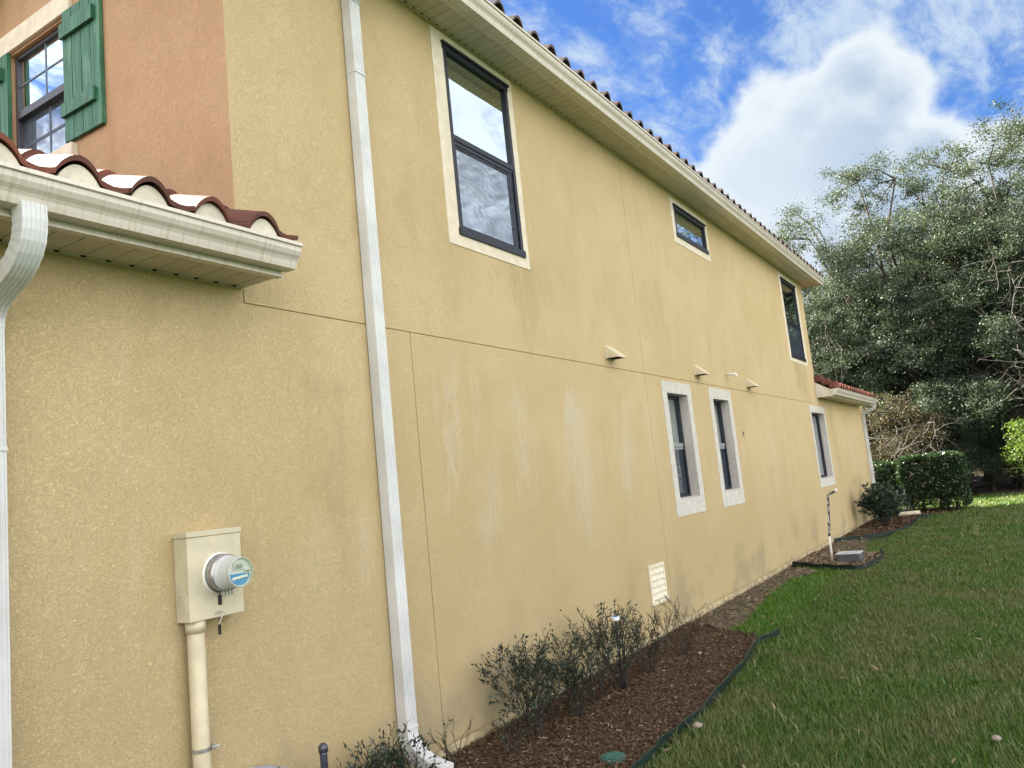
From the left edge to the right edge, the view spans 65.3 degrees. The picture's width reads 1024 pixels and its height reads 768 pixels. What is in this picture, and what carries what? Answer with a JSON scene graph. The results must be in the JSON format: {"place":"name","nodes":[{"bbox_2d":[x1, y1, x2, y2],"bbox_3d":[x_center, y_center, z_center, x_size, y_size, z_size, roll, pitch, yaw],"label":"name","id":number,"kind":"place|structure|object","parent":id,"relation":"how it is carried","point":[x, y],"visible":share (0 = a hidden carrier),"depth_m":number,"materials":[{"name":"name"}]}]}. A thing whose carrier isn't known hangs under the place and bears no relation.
{"place":"outdoors","nodes":[
{"label":"outdoors","id":0,"kind":"place"},
{"bbox_2d":[489,0,1023,437],"label":"sky","id":1,"kind":"structure","parent":0,"point":[757,96],"materials":[{"name":"blue"}]},
{"bbox_2d":[642,475,1023,767],"bbox_3d":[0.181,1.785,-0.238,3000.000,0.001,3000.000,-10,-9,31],"label":"ground","id":2,"kind":"structure","parent":0,"point":[868,540],"depth_m":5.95,"materials":[{"name":"green plant"}]},
{"bbox_2d":[0,0,876,767],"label":"house","id":3,"kind":"structure","parent":2,"relation":"on","point":[424,354],"depth_m":5.51,"materials":[{"name":"beige paint"}]},
{"bbox_2d":[15,28,66,153],"bbox_3d":[-3.490,-2.125,6.010,0.820,0.990,0.068,-10,-9,31],"label":"window","id":4,"kind":"structure","parent":3,"relation":"in","point":[39,80],"depth_m":6.06,"materials":[{"name":"clear glass"}]},
{"bbox_2d":[172,527,252,767],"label":"electric meter","id":5,"kind":"object","parent":3,"relation":"attached to","point":[213,568],"visible":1,"depth_m":3.98,"materials":[{"name":"white plastic"}]},
{"bbox_2d":[429,24,529,269],"bbox_3d":[-0.280,-2.065,7.204,0.088,1.920,1.280,-10,-9,31],"label":"window","id":6,"kind":"structure","parent":3,"relation":"in","point":[482,180],"depth_m":7.17,"materials":[{"name":"clear glass"}]},
{"bbox_2d":[660,380,705,516],"bbox_3d":[2.159,0.837,10.416,0.184,1.710,1.060,-10,-9,31],"label":"window","id":7,"kind":"structure","parent":3,"relation":"in","point":[688,498],"depth_m":10.64,"materials":[{"name":"white metal"}]},
{"bbox_2d":[668,196,710,261],"bbox_3d":[2.682,-2.303,12.056,0.088,0.670,1.600,-10,-9,31],"label":"window","id":8,"kind":"structure","parent":3,"relation":"in","point":[689,230],"depth_m":12.00,"materials":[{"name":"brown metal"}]},
{"bbox_2d":[708,387,744,506],"bbox_3d":[3.127,0.943,11.948,0.184,1.730,1.050,-10,-9,31],"label":"window","id":9,"kind":"structure","parent":3,"relation":"in","point":[732,494],"depth_m":12.18,"materials":[{"name":"white metal"}]},
{"bbox_2d":[777,272,807,365],"bbox_3d":[6.026,-1.354,17.171,0.088,1.870,1.670,-10,-9,31],"label":"window","id":10,"kind":"structure","parent":3,"relation":"in","point":[788,290],"depth_m":17.20,"materials":[{"name":"clear glass"}]},
{"bbox_2d":[809,405,835,487],"bbox_3d":[6.812,1.383,17.765,0.184,1.770,1.610,-10,-9,31],"label":"window","id":11,"kind":"structure","parent":3,"relation":"in","point":[821,440],"depth_m":18.22,"materials":[{"name":"white metal"}]},
{"bbox_2d":[442,621,756,767],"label":"mulch bed","id":12,"kind":"object","parent":2,"relation":"on","point":[623,742],"visible":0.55,"depth_m":6.06,"materials":[{"name":"brown wood"}]},
{"bbox_2d":[250,765,287,767],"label":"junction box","id":13,"kind":"object","parent":12,"relation":"on","point":[267,766],"visible":1,"depth_m":4.16,"materials":[{"name":"grey metal"}]},
{"bbox_2d":[318,742,327,767],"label":"pipe stub","id":14,"kind":"object","parent":12,"relation":"on","point":[323,749],"visible":1,"depth_m":4.41,"materials":[{"name":"metal"}]},
{"bbox_2d":[337,737,394,767],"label":"shrub","id":15,"kind":"object","parent":12,"relation":"on","point":[375,763],"visible":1,"depth_m":4.52,"materials":[{"name":"green plant"}]},
{"bbox_2d":[343,721,446,767],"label":"shrub","id":16,"kind":"object","parent":12,"relation":"on","point":[398,761],"visible":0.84,"depth_m":4.83,"materials":[{"name":"green plant"}]},
{"bbox_2d":[427,715,472,767],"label":"shrub","id":17,"kind":"object","parent":12,"relation":"on","point":[450,754],"visible":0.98,"depth_m":5.26,"materials":[{"name":"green plant"}]},
{"bbox_2d":[490,709,528,760],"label":"shrub","id":18,"kind":"object","parent":12,"relation":"on","point":[504,741],"visible":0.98,"depth_m":5.38,"materials":[{"name":"green plant"}]},
{"bbox_2d":[471,633,558,739],"bbox_3d":[0.036,2.211,5.849,0.621,0.774,0.650,-6,-8,1],"label":"shrub","id":19,"kind":"object","parent":12,"relation":"on","point":[530,673],"visible":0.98,"depth_m":5.81,"materials":[{"name":"green plant"}]},
{"bbox_2d":[505,632,580,726],"bbox_3d":[0.254,2.276,6.123,0.468,0.672,0.531,-10,-9,31],"label":"shrub","id":20,"kind":"object","parent":12,"relation":"on","point":[548,668],"visible":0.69,"depth_m":6.04,"materials":[{"name":"green plant"}]},
{"bbox_2d":[524,623,610,717],"bbox_3d":[0.440,2.248,6.301,0.582,0.739,0.650,-3,-8,-22],"label":"shrub","id":21,"kind":"object","parent":12,"relation":"on","point":[576,678],"visible":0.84,"depth_m":6.17,"materials":[{"name":"green plant"}]},
{"bbox_2d":[544,620,643,703],"bbox_3d":[0.612,2.309,6.602,0.959,0.663,0.474,-2,-8,-25],"label":"shrub","id":22,"kind":"object","parent":12,"relation":"on","point":[604,675],"visible":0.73,"depth_m":6.63,"materials":[{"name":"green plant"}]},
{"bbox_2d":[560,598,649,690],"bbox_3d":[0.845,2.265,6.936,0.781,0.790,0.802,-5,-8,-8],"label":"shrub","id":23,"kind":"object","parent":12,"relation":"on","point":[636,638],"visible":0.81,"depth_m":6.88,"materials":[{"name":"green plant"}]},
{"bbox_2d":[600,751,626,765],"bbox_3d":[0.655,2.416,5.144,0.170,0.054,0.170,-10,-9,31],"label":"valve cover","id":24,"kind":"object","parent":12,"relation":"on","point":[614,756],"visible":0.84,"depth_m":5.11,"materials":[{"name":"teal plastic"}]},
{"bbox_2d":[611,616,624,691],"bbox_3d":[0.915,2.310,6.788,0.068,0.662,0.067,-10,-9,31],"label":"sprinkler","id":25,"kind":"object","parent":12,"relation":"on","point":[615,619],"visible":0.92,"depth_m":6.78,"materials":[{"name":"black plastic"}]},
{"bbox_2d":[608,609,672,674],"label":"shrub","id":26,"kind":"object","parent":12,"relation":"on","point":[653,640],"visible":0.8,"depth_m":7.30,"materials":[{"name":"green plant"}]},
{"bbox_2d":[652,596,705,658],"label":"shrub","id":27,"kind":"object","parent":12,"relation":"on","point":[687,642],"visible":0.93,"depth_m":7.87,"materials":[{"name":"green plant"}]},
{"bbox_2d":[692,622,757,637],"bbox_3d":[2.353,2.759,8.952,0.067,0.076,1.324,-3,-8,-21],"label":"garden edging","id":28,"kind":"object","parent":12,"relation":"on","point":[709,625],"visible":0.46,"depth_m":8.71,"materials":[{"name":"black plastic"}]},
{"bbox_2d":[692,722,702,728],"bbox_3d":[1.306,2.400,5.625,0.071,0.046,0.080,-10,-9,31],"label":"stone","id":29,"kind":"object","parent":2,"relation":"on","point":[697,725],"visible":0.94,"depth_m":5.60,"materials":[{"name":"white stone"}]},
{"bbox_2d":[629,628,779,767],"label":"garden edging","id":30,"kind":"object","parent":2,"relation":"on","point":[647,755],"visible":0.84,"depth_m":5.89,"materials":[{"name":"green plastic"}]},
{"bbox_2d":[693,567,819,628],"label":"bare soil","id":31,"kind":"structure","parent":2,"relation":"on","point":[724,618],"depth_m":10.59,"materials":[{"name":"brown soil"}]},
{"bbox_2d":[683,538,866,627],"bbox_3d":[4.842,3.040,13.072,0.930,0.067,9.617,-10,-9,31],"label":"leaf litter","id":32,"kind":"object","parent":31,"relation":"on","point":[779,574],"visible":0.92,"depth_m":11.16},
{"bbox_2d":[792,549,884,570],"bbox_3d":[5.896,2.965,13.393,1.812,0.124,1.401,-4,-8,-15],"label":"garden edging","id":33,"kind":"object","parent":2,"relation":"on","point":[840,567],"visible":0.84,"depth_m":13.02,"materials":[{"name":"black plastic"}]},
{"bbox_2d":[664,509,1022,767],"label":"fallen leaves","id":34,"kind":"object","parent":2,"relation":"on","point":[774,707],"visible":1,"depth_m":7.70,"materials":[{"name":"brown plant"}]},
{"bbox_2d":[823,539,867,550],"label":"bare soil","id":35,"kind":"structure","parent":2,"relation":"on","point":[853,545],"depth_m":16.21,"materials":[{"name":"brown soil"}]},
{"bbox_2d":[872,460,898,489],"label":"hedge","id":36,"kind":"object","parent":2,"relation":"on","point":[887,466],"visible":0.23,"depth_m":23.18,"materials":[{"name":"green plant"}]},
{"bbox_2d":[841,506,955,539],"bbox_3d":[9.628,3.551,20.540,2.900,0.034,8.650,-10,-9,31],"label":"mulch bed","id":37,"kind":"object","parent":2,"relation":"on","point":[890,524],"visible":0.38,"depth_m":19.63,"materials":[{"name":"brown wood"}]},
{"bbox_2d":[854,482,911,526],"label":"shrub","id":38,"kind":"object","parent":37,"relation":"on","point":[880,502],"visible":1,"depth_m":19.27,"materials":[{"name":"green plant"}]},
{"bbox_2d":[835,513,930,541],"bbox_3d":[9.290,3.373,19.016,6.012,0.114,0.676,2,-11,-45],"label":"garden edging","id":39,"kind":"object","parent":37,"relation":"on","point":[879,534],"visible":0.81,"depth_m":17.38,"materials":[{"name":"black plastic"}]},
{"bbox_2d":[870,482,906,515],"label":"shrub","id":40,"kind":"object","parent":37,"relation":"on","point":[900,490],"visible":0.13,"depth_m":20.49,"materials":[{"name":"green plant"}]},
{"bbox_2d":[899,510,920,515],"bbox_3d":[10.812,3.518,21.726,0.529,0.136,0.159,-10,-8,26],"label":"drain pipe","id":41,"kind":"object","parent":37,"relation":"on","point":[917,512],"visible":0.92,"depth_m":21.66,"materials":[{"name":"white plastic"}]},
{"bbox_2d":[868,414,965,486],"bbox_3d":[13.568,2.746,27.174,3.714,3.853,3.885,-10,-9,31],"label":"bare vine","id":42,"kind":"object","parent":2,"relation":"on","point":[910,440],"visible":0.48,"depth_m":27.19,"materials":[{"name":"brown plant"}]},
{"bbox_2d":[893,450,978,512],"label":"hedge","id":43,"kind":"object","parent":2,"relation":"on","point":[931,461],"visible":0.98,"depth_m":22.16,"materials":[{"name":"green plant"}]},
{"bbox_2d":[992,735,1001,740],"bbox_3d":[2.899,2.118,4.778,0.053,0.037,0.070,-10,-9,31],"label":"stone","id":44,"kind":"object","parent":2,"relation":"on","point":[998,737],"visible":0.98,"depth_m":4.76,"materials":[{"name":"white stone"}]},
{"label":"mulch bed","id":45,"kind":"structure","parent":2,"relation":"on","visible":0},
{"bbox_2d":[827,489,836,561],"bbox_3d":[5.529,2.457,13.697,0.271,1.302,0.048,-10,-9,31],"label":"standpipe","id":46,"kind":"object","parent":45,"relation":"on","point":[828,514],"visible":0.92,"depth_m":13.73,"materials":[{"name":"white plastic"}]},
{"bbox_2d":[791,549,886,569],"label":"mulch","id":47,"kind":"object","parent":45,"relation":"on","point":[823,556],"visible":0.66,"depth_m":14.08,"materials":[{"name":"plant"}]},
{"bbox_2d":[836,550,863,562],"bbox_3d":[5.740,2.935,13.569,0.385,0.182,0.355,-10,-9,31],"label":"ground box","id":48,"kind":"object","parent":47,"relation":"on","point":[846,556],"visible":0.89,"depth_m":13.45,"materials":[{"name":"concrete"}]},
{"bbox_2d":[891,468,1023,498],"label":"forest ground","id":49,"kind":"structure","parent":0,"point":[988,490],"depth_m":30.71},
{"bbox_2d":[802,268,871,444],"bbox_3d":[14.597,-0.270,38.147,8.180,11.593,8.992,-3,-8,-17],"label":"oak tree","id":50,"kind":"object","parent":49,"relation":"on","point":[822,298],"visible":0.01,"depth_m":39.84,"materials":[{"name":"green plant"}]},
{"bbox_2d":[807,303,878,404],"bbox_3d":[12.548,0.532,31.131,3.511,8.220,3.684,-1,-9,-31],"label":"bare vine","id":51,"kind":"object","parent":49,"relation":"on","point":[831,351],"visible":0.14,"depth_m":31.17,"materials":[{"name":"brown plant"}]},
{"bbox_2d":[795,229,931,441],"bbox_3d":[13.103,-0.701,32.693,7.976,11.303,8.767,-11,-9,34],"label":"oak tree","id":52,"kind":"object","parent":49,"relation":"on","point":[874,384],"visible":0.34,"depth_m":31.22,"materials":[{"name":"green plant"}]},
{"bbox_2d":[862,396,910,488],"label":"evergreen bush","id":53,"kind":"object","parent":49,"relation":"on","point":[872,432],"visible":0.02,"depth_m":29.70,"materials":[{"name":"green plant"}]},
{"bbox_2d":[771,119,1023,492],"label":"oak tree","id":54,"kind":"object","parent":49,"relation":"on","point":[895,243],"visible":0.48,"depth_m":30.86,"materials":[{"name":"green plant"}]},
{"bbox_2d":[862,383,958,497],"bbox_3d":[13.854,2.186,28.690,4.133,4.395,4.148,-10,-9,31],"label":"dry brush","id":55,"kind":"object","parent":49,"relation":"on","point":[913,433],"visible":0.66,"depth_m":28.03,"materials":[{"name":"brown plant"}]},
{"bbox_2d":[886,404,996,493],"bbox_3d":[15.560,2.457,29.191,3.692,3.510,3.908,-2,-8,-25],"label":"evergreen bush","id":56,"kind":"object","parent":49,"relation":"on","point":[970,450],"visible":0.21,"depth_m":28.45,"materials":[{"name":"green plant"}]},
{"bbox_2d":[861,178,1023,481],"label":"oak tree","id":57,"kind":"object","parent":49,"relation":"on","point":[943,255],"depth_m":36.55,"materials":[{"name":"green plant"}]},
{"bbox_2d":[867,96,1023,488],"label":"oak tree","id":58,"kind":"object","parent":49,"relation":"on","point":[957,298],"visible":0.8,"depth_m":28.22,"materials":[{"name":"green plant"}]},
{"bbox_2d":[961,235,1023,470],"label":"bare vine","id":59,"kind":"object","parent":58,"relation":"hanging from","point":[1013,297],"visible":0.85,"depth_m":26.61,"materials":[{"name":"plant"}]},
{"bbox_2d":[902,111,1023,393],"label":"oak tree","id":60,"kind":"object","parent":49,"relation":"on","point":[1019,206],"visible":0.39,"depth_m":28.68,"materials":[{"name":"green plant"}]},
{"bbox_2d":[941,399,1023,490],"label":"evergreen bush","id":61,"kind":"object","parent":49,"relation":"on","point":[989,464],"visible":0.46,"depth_m":28.95,"materials":[{"name":"green plant"}]},
{"bbox_2d":[977,405,1019,484],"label":"evergreen bush","id":62,"kind":"object","parent":49,"relation":"on","point":[1015,479],"visible":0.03,"depth_m":30.36,"materials":[{"name":"green plant"}]},
{"bbox_2d":[979,147,1023,265],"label":"oak tree","id":63,"kind":"object","parent":49,"relation":"on","point":[1012,182],"visible":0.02,"depth_m":36.63,"materials":[{"name":"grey plant"}]},
{"bbox_2d":[992,417,1023,476],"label":"bright bush","id":64,"kind":"object","parent":49,"relation":"on","point":[1020,439],"visible":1,"depth_m":25.54,"materials":[{"name":"green plant"}]}
]}

